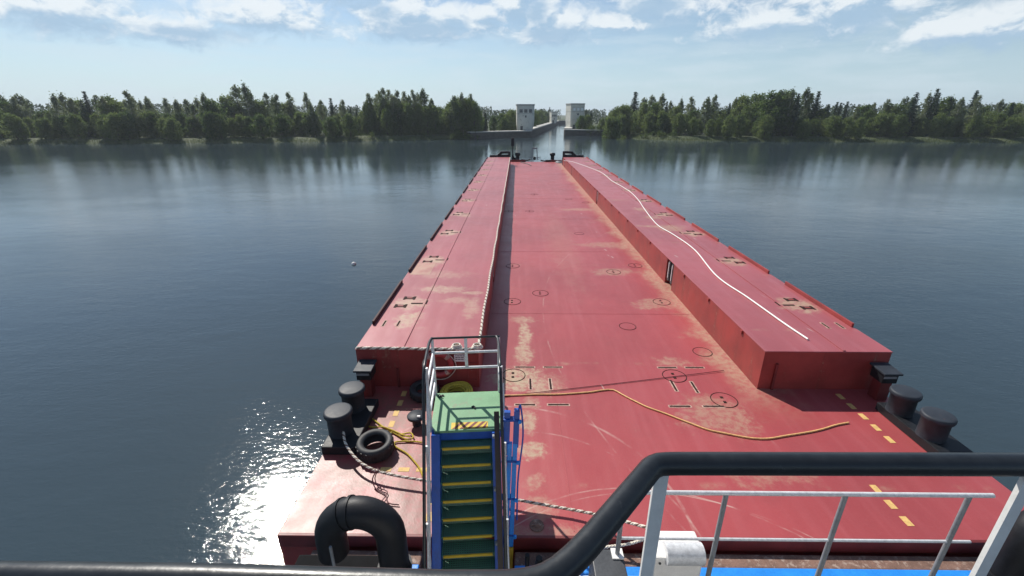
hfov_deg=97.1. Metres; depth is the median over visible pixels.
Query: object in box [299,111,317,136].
broadleaf tree
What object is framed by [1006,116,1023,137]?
broadleaf tree
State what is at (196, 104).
birch tree
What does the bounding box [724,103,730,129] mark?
spruce tree
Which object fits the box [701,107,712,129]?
birch tree
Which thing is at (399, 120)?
broadleaf tree
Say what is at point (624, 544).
mooring rope
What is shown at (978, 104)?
tree
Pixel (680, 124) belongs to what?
broadleaf tree
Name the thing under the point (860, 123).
broadleaf tree
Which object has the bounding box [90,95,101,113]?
birch tree
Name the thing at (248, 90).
birch tree
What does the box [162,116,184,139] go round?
broadleaf tree
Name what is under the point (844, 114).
spruce tree
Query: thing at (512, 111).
broadleaf tree
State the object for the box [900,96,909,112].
birch tree
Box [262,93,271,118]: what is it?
birch tree
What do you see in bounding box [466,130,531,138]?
approach wall
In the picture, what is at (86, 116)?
broadleaf tree
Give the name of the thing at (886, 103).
birch tree
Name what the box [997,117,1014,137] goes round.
broadleaf tree
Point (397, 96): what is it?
birch tree
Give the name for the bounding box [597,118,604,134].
broadleaf tree
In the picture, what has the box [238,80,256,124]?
tree
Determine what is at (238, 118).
broadleaf tree
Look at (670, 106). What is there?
birch tree
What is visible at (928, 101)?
tree
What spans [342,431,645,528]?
mooring rope
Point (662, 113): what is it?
broadleaf tree
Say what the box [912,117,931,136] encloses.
broadleaf tree
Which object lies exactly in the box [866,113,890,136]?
broadleaf tree
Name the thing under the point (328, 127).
broadleaf tree
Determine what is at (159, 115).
broadleaf tree
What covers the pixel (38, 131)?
broadleaf tree
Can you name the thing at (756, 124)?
broadleaf tree
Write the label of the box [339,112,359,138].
broadleaf tree
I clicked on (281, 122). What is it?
broadleaf tree
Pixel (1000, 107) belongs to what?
birch tree
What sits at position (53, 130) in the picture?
broadleaf tree
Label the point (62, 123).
broadleaf tree
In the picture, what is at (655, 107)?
broadleaf tree
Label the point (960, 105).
birch tree
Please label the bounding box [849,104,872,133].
broadleaf tree
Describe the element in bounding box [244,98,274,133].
broadleaf tree
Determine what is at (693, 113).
broadleaf tree
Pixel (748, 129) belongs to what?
broadleaf tree
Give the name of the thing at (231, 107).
broadleaf tree
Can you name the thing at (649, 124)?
broadleaf tree
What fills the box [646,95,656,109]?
birch tree
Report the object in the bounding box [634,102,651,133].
broadleaf tree
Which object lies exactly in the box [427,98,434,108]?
birch tree
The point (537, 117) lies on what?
broadleaf tree
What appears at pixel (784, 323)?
white hose
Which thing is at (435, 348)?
edge rope
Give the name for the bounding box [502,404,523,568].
lifting column
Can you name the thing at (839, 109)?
spruce tree
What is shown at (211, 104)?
broadleaf tree
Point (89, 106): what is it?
spruce tree
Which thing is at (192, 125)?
broadleaf tree
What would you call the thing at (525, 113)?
lock tower
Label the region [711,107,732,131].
broadleaf tree
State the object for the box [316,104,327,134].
birch tree
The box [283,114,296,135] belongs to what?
broadleaf tree
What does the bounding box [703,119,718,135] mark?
broadleaf tree
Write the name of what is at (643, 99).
birch tree
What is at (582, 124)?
broadleaf tree
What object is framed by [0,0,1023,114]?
sky
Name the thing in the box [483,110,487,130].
spruce tree
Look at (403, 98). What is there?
birch tree
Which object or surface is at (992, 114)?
broadleaf tree
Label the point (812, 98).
birch tree
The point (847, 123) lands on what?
broadleaf tree
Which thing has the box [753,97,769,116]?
broadleaf tree
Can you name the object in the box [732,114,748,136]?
broadleaf tree
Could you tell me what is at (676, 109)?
broadleaf tree
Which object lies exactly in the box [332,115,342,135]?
broadleaf tree
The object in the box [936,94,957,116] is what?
broadleaf tree
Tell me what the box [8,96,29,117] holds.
birch tree
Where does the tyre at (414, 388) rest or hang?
on the cargo barge
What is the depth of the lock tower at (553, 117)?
352.51 m
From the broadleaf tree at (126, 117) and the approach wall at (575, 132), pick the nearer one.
the broadleaf tree at (126, 117)
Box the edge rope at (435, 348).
[356,159,509,350]
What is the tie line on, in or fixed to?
attached to the mooring rope at (519, 500)
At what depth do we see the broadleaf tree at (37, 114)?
174.88 m
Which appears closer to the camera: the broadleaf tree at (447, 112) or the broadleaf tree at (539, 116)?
the broadleaf tree at (447, 112)
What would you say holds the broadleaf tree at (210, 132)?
on the riverbank
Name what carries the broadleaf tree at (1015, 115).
on the riverbank
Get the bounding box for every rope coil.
[439,381,484,392]
[451,343,461,349]
[472,343,482,349]
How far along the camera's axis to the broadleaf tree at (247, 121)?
170.05 m
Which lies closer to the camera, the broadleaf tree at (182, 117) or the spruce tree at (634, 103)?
the broadleaf tree at (182, 117)
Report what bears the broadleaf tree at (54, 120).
on the riverbank
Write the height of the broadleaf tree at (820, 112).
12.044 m
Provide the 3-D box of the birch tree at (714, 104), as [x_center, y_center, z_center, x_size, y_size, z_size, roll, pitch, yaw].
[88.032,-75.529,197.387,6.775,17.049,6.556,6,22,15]
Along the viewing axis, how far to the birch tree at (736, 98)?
196.45 m
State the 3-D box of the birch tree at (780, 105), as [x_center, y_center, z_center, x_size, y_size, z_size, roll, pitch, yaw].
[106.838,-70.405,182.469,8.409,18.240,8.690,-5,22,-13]
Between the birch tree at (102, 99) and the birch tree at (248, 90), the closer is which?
the birch tree at (102, 99)
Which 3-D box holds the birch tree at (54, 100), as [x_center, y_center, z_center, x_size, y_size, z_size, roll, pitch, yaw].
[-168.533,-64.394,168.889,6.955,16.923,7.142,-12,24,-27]
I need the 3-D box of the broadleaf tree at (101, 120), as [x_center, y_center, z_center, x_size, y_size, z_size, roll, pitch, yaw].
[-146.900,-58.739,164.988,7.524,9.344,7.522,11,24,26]
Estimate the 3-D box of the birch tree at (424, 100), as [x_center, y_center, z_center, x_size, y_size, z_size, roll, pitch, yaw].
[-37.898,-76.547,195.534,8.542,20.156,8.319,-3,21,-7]
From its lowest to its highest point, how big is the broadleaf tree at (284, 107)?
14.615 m
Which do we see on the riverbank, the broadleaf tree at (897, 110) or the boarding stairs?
the broadleaf tree at (897, 110)
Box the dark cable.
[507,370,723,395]
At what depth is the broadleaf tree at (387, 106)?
188.05 m
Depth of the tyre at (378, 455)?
9.24 m
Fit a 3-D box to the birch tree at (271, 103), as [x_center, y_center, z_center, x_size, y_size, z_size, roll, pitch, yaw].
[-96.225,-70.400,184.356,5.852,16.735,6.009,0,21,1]
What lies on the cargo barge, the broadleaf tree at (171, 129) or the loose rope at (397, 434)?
the loose rope at (397, 434)
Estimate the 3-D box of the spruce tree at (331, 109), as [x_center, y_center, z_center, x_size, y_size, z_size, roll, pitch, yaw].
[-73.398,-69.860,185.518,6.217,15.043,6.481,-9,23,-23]
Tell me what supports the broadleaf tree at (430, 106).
on the riverbank
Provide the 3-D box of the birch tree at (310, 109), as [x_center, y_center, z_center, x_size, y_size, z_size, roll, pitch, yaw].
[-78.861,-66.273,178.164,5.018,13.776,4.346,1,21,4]
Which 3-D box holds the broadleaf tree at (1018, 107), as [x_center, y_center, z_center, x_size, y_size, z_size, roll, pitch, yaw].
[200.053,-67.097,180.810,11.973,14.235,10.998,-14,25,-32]
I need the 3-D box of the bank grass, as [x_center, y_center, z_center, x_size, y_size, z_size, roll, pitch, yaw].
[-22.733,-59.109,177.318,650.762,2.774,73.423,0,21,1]
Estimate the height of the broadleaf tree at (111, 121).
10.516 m
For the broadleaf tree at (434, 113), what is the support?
on the riverbank
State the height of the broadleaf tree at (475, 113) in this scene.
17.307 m
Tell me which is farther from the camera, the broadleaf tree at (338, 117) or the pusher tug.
the broadleaf tree at (338, 117)
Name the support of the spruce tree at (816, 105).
on the riverbank
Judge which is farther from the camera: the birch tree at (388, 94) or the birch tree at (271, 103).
the birch tree at (388, 94)
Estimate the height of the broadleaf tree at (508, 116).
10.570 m
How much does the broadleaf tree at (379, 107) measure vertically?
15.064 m
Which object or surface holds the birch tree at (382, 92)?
on the riverbank
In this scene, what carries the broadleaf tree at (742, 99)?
on the riverbank
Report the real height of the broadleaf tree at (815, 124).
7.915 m
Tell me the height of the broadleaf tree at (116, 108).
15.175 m
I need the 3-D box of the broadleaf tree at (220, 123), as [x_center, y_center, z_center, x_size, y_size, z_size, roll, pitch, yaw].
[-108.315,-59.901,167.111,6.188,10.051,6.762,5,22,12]
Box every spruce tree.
[79,100,95,137]
[81,91,96,134]
[328,98,340,135]
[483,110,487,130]
[628,92,639,118]
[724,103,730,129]
[787,93,800,135]
[805,91,822,134]
[818,104,830,134]
[830,102,838,117]
[834,103,842,116]
[837,101,849,135]
[903,92,919,135]
[923,93,941,135]
[925,88,939,135]
[937,96,952,129]
[961,90,978,120]
[1004,102,1014,119]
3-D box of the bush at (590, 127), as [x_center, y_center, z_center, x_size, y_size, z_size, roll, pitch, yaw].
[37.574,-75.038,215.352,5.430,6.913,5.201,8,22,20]
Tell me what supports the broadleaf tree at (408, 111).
on the riverbank
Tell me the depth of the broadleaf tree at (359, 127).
192.04 m
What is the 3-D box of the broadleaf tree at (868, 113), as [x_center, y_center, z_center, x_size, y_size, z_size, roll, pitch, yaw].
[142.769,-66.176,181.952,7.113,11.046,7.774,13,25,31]
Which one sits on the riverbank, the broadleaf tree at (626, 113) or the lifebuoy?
the broadleaf tree at (626, 113)
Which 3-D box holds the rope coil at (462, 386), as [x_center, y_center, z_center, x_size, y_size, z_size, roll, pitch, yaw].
[-1.102,2.608,11.225,1.476,0.246,0.838,0,21,1]
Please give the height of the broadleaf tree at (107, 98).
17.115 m
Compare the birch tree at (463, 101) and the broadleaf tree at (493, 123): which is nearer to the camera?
the birch tree at (463, 101)
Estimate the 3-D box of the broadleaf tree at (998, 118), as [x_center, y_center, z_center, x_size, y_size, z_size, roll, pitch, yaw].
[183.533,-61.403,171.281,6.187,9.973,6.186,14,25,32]
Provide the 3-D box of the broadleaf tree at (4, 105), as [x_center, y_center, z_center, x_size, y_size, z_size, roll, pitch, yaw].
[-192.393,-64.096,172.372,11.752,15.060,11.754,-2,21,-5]
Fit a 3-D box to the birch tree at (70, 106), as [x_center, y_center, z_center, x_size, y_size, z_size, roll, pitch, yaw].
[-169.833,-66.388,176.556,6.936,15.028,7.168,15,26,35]
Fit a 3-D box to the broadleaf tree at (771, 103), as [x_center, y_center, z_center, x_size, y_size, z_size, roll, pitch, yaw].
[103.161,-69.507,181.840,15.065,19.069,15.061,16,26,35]
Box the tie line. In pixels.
[372,468,398,504]
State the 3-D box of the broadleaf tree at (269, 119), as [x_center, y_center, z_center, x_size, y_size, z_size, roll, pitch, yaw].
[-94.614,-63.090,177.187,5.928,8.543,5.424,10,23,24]
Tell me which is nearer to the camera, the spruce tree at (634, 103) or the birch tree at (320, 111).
the birch tree at (320, 111)
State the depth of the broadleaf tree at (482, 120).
195.43 m
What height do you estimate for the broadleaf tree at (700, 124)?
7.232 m
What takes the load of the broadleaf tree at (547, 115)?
on the riverbank
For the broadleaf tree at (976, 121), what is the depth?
168.65 m
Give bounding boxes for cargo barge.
[277,138,1023,568]
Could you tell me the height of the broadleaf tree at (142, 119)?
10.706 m
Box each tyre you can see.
[355,429,394,463]
[409,379,438,402]
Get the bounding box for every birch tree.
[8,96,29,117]
[13,93,33,123]
[22,98,35,116]
[47,91,69,125]
[55,90,76,114]
[66,97,80,124]
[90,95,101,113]
[95,96,114,136]
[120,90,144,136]
[128,97,140,130]
[137,98,148,133]
[141,96,160,117]
[161,98,174,115]
[171,97,189,132]
[180,99,195,116]
[187,103,200,136]
[192,95,202,115]
[197,92,211,134]
[229,84,245,115]
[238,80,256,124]
[244,86,262,122]
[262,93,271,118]
[268,95,280,123]
[270,93,286,129]
[284,92,298,133]
[301,92,313,114]
[306,101,319,136]
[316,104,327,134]
[318,100,326,119]
[339,99,347,134]
[362,93,378,134]
[376,91,381,111]
[377,87,386,132]
[383,90,391,101]
[388,94,402,134]
[393,90,403,124]
[400,91,406,102]
[403,95,414,122]
[410,90,416,118]
[417,88,429,107]
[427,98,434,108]
[447,95,460,135]
[457,92,467,135]
[636,97,647,132]
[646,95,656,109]
[658,91,668,115]
[667,100,674,119]
[678,96,684,120]
[683,96,696,127]
[697,96,713,131]
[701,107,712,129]
[710,94,719,119]
[730,97,739,116]
[769,90,787,135]
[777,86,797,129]
[796,87,814,129]
[800,93,814,119]
[851,106,860,130]
[870,102,878,114]
[877,99,891,114]
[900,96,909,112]
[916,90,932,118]
[948,97,967,135]
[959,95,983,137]
[993,99,1007,114]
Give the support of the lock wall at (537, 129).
on the riverbank
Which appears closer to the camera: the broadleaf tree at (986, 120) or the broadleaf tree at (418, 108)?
the broadleaf tree at (986, 120)
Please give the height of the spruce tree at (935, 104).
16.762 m
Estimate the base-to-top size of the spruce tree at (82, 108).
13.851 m
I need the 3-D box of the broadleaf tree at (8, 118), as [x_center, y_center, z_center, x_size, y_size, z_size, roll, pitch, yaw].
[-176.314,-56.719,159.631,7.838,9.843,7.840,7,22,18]
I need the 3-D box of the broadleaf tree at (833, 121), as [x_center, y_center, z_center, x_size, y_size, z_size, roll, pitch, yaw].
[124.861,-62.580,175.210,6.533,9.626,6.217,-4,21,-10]
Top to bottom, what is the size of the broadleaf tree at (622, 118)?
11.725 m
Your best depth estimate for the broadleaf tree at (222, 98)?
187.06 m
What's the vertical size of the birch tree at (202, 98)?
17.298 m
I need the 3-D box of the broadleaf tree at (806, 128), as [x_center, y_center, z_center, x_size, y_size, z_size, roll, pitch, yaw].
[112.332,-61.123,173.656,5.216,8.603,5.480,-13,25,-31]
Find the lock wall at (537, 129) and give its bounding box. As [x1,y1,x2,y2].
[524,120,558,136]
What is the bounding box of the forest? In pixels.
[17,102,1023,123]
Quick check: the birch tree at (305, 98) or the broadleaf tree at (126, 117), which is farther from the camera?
the birch tree at (305, 98)
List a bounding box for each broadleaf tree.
[0,99,25,136]
[0,108,11,138]
[0,113,29,139]
[9,117,30,139]
[23,116,38,136]
[31,110,44,123]
[32,116,51,138]
[37,117,58,138]
[40,108,57,122]
[50,117,66,137]
[57,115,76,137]
[63,112,89,138]
[66,97,93,115]
[77,110,98,137]
[87,112,106,137]
[93,94,125,113]
[94,114,115,138]
[97,97,129,115]
[101,111,129,139]
[114,111,141,139]
[124,114,142,137]
[137,111,159,137]
[142,110,162,137]
[154,112,164,132]
[154,118,168,137]
[162,113,175,134]
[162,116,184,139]
[172,113,191,136]
[183,117,201,137]
[194,117,208,136]
[195,98,228,136]
[198,110,219,139]
[209,112,229,138]
[216,94,243,117]
[222,98,242,134]
[225,117,238,136]
[232,114,247,136]
[239,116,256,136]
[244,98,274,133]
[248,112,271,138]
[265,116,276,136]
[270,114,292,136]
[280,102,298,134]
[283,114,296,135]
[292,111,308,135]
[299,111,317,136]
[305,110,325,136]
[321,116,340,138]
[330,112,344,135]
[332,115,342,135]
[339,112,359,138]
[356,113,365,134]
[358,106,369,134]
[363,100,378,134]
[367,115,377,134]
[376,103,383,133]
[379,108,393,135]
[384,101,392,119]
[392,103,405,133]
[400,102,419,134]
[414,103,424,134]
[428,103,437,134]
[429,106,443,134]
[440,101,453,134]
[451,100,468,136]
[464,100,483,138]
[465,99,477,133]
[477,106,484,129]
[488,115,497,130]
[496,113,505,130]
[498,117,510,130]
[503,113,513,130]
[507,108,516,129]
[533,111,539,126]
[536,110,542,124]
[538,110,545,124]
[545,110,549,122]
[574,115,586,128]
[584,114,591,128]
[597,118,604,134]
[602,116,618,138]
[607,106,624,131]
[607,117,622,138]
[617,103,636,132]
[618,115,627,136]
[630,110,639,132]
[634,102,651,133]
[641,113,656,134]
[643,101,661,118]
[652,110,670,134]
[656,116,669,134]
[667,105,682,133]
[671,112,687,135]
[682,113,688,133]
[684,109,701,133]
[686,116,698,135]
[694,119,705,135]
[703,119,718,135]
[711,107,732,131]
[713,117,723,135]
[720,114,737,137]
[730,93,753,130]
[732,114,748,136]
[737,103,759,134]
[740,91,766,105]
[740,119,752,135]
[748,90,790,135]
[749,117,764,135]
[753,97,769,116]
[755,113,773,138]
[770,88,803,119]
[796,118,811,138]
[808,119,820,136]
[810,107,831,135]
[819,118,830,136]
[822,114,842,137]
[836,116,856,138]
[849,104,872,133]
[851,116,865,138]
[860,110,874,135]
[862,117,875,136]
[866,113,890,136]
[880,112,896,136]
[881,102,908,135]
[888,114,912,136]
[910,117,924,136]
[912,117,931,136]
[926,112,949,136]
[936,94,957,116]
[937,115,958,136]
[950,119,964,136]
[962,115,985,138]
[975,116,996,136]
[976,105,992,117]
[979,110,997,135]
[984,112,1007,137]
[996,101,1023,122]
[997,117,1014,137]
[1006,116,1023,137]
[1007,113,1022,131]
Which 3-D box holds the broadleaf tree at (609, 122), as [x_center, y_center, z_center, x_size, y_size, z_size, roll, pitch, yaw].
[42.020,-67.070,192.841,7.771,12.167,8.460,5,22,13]
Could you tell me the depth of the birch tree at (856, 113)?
177.82 m
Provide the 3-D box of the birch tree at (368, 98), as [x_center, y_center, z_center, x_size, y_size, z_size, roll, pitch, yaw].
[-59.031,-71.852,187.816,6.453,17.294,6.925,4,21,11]
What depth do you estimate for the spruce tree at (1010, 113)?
173.78 m
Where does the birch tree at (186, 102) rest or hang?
on the riverbank
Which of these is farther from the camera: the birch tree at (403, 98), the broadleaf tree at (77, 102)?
the birch tree at (403, 98)
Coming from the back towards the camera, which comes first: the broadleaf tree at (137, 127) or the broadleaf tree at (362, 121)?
the broadleaf tree at (362, 121)
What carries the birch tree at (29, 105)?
on the riverbank
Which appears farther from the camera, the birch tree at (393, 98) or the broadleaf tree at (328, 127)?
the birch tree at (393, 98)
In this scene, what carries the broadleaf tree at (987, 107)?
on the riverbank
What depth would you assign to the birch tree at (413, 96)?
191.55 m
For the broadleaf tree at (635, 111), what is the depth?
213.85 m
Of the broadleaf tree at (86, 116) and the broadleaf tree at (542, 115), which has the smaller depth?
the broadleaf tree at (86, 116)
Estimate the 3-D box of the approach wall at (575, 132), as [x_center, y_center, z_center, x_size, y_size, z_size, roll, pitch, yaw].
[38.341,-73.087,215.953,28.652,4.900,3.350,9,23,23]
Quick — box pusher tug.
[0,452,1023,575]
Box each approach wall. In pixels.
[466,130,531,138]
[564,129,605,135]
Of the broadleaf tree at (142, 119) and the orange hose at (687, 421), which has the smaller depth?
the orange hose at (687, 421)
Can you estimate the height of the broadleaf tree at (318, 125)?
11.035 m
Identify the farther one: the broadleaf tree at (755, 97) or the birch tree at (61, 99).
the broadleaf tree at (755, 97)
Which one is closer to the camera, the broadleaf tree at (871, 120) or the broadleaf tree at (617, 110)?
the broadleaf tree at (871, 120)
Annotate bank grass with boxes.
[0,133,1023,143]
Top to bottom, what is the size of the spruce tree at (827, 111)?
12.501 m
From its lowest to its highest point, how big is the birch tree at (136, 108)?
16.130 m
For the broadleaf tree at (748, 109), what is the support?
on the riverbank
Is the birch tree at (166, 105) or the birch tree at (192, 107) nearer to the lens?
the birch tree at (192, 107)
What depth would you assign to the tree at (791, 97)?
178.51 m
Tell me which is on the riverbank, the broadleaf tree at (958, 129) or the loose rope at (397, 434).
the broadleaf tree at (958, 129)
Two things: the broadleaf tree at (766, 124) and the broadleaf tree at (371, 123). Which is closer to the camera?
the broadleaf tree at (766, 124)
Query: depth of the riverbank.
172.21 m
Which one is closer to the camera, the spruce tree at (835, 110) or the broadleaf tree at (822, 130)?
the broadleaf tree at (822, 130)
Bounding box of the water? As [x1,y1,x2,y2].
[0,124,1023,564]
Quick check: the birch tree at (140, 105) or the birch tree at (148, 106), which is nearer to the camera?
the birch tree at (148, 106)
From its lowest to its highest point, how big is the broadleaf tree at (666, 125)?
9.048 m
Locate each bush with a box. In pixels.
[449,133,457,139]
[585,123,593,134]
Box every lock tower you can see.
[516,104,534,129]
[550,112,556,122]
[565,103,584,128]
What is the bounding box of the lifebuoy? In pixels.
[422,351,456,379]
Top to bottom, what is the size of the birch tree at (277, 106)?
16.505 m
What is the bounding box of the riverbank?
[0,115,1023,143]
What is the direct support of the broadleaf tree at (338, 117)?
on the riverbank
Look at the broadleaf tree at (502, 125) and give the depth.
205.83 m
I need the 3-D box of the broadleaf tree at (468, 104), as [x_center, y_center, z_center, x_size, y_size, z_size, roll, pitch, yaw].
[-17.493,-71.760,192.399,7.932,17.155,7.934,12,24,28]
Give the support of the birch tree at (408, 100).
on the riverbank
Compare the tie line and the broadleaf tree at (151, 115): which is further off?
the broadleaf tree at (151, 115)
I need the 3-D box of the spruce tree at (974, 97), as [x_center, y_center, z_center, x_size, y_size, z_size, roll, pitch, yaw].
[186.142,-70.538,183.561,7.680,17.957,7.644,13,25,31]
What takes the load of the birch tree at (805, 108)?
on the riverbank
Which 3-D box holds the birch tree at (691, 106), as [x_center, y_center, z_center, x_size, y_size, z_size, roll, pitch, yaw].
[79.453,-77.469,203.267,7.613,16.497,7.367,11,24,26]
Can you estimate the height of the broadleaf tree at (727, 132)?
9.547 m
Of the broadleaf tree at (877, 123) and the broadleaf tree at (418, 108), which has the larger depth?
the broadleaf tree at (418, 108)
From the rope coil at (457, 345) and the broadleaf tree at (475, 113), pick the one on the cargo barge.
the rope coil at (457, 345)
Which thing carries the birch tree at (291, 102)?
on the riverbank
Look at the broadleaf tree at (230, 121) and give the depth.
170.93 m
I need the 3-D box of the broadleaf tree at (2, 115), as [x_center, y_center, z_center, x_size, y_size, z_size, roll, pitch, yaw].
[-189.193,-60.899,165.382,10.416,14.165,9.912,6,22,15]
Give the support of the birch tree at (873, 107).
on the riverbank
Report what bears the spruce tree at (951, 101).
on the riverbank
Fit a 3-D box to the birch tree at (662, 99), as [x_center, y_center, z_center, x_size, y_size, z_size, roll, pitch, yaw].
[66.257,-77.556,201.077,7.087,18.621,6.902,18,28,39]
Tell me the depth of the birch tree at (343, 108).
191.38 m
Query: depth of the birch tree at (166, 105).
190.08 m
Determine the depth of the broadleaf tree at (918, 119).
176.90 m
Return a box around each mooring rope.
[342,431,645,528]
[604,540,643,548]
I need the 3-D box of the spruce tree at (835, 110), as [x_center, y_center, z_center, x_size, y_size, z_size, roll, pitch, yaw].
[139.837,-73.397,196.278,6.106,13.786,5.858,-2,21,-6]
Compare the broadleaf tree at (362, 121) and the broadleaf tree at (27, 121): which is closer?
the broadleaf tree at (27, 121)
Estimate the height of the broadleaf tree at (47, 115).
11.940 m
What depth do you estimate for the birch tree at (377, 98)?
192.59 m
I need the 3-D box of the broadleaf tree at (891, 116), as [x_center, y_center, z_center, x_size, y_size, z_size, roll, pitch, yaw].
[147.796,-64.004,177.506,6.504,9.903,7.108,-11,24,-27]
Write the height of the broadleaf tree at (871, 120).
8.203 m
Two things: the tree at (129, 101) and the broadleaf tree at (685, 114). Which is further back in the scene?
the broadleaf tree at (685, 114)
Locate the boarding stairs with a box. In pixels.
[422,335,509,568]
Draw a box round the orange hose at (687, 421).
[504,389,848,439]
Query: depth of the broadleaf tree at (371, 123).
186.20 m
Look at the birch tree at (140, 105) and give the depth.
189.74 m
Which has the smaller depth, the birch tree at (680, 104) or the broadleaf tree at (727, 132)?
the broadleaf tree at (727, 132)
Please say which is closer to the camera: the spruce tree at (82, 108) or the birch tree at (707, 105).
the spruce tree at (82, 108)
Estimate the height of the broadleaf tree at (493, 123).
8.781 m
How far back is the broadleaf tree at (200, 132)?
173.29 m
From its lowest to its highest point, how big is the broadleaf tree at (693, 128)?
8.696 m
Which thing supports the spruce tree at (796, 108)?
on the riverbank
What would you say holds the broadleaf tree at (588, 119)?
on the riverbank
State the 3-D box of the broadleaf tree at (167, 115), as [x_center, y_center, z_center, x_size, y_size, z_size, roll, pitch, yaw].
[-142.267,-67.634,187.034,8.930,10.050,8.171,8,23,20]
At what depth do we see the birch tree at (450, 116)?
188.66 m
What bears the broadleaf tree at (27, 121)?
on the riverbank
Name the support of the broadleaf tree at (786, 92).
on the riverbank
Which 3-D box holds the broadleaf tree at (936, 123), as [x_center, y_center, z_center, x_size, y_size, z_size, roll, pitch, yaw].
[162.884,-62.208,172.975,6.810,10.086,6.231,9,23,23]
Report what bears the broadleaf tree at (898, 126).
on the riverbank
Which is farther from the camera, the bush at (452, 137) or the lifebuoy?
the bush at (452, 137)
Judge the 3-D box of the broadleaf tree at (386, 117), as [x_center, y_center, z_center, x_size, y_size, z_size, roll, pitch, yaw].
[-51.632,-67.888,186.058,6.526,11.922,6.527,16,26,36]
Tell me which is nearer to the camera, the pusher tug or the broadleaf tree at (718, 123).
the pusher tug
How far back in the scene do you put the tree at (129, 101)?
166.33 m
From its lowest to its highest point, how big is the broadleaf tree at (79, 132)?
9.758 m
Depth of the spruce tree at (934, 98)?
178.15 m
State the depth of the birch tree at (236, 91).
189.51 m
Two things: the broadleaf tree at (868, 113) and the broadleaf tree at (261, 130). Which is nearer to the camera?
the broadleaf tree at (261, 130)
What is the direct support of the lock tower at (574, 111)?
on the lock wall
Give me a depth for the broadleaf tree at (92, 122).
168.22 m
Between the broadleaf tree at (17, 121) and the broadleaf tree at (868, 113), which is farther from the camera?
the broadleaf tree at (868, 113)
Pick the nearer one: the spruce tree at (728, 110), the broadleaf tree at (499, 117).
the spruce tree at (728, 110)
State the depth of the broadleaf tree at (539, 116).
296.29 m
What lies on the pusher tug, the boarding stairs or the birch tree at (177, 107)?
the boarding stairs
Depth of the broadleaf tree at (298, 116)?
181.17 m
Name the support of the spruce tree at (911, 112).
on the riverbank
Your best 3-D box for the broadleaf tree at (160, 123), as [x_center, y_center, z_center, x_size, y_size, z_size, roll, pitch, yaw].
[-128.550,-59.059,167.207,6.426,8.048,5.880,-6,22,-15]
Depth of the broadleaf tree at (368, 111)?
185.82 m
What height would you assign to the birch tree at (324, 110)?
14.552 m
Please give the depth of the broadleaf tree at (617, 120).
192.68 m
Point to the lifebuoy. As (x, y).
(448, 358)
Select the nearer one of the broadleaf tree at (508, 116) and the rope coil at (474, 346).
the rope coil at (474, 346)
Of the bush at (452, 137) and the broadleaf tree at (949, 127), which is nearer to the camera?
the broadleaf tree at (949, 127)
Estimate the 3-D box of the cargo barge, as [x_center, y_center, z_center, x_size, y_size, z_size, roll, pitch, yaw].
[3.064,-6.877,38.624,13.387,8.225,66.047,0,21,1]
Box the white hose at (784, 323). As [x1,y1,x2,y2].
[564,160,808,339]
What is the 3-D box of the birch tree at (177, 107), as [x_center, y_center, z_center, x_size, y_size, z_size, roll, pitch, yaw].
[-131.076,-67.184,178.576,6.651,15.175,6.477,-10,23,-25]
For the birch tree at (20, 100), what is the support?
on the riverbank
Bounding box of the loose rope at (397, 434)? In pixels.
[369,418,421,475]
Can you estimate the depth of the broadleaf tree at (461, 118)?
188.57 m
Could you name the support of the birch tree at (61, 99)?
on the riverbank

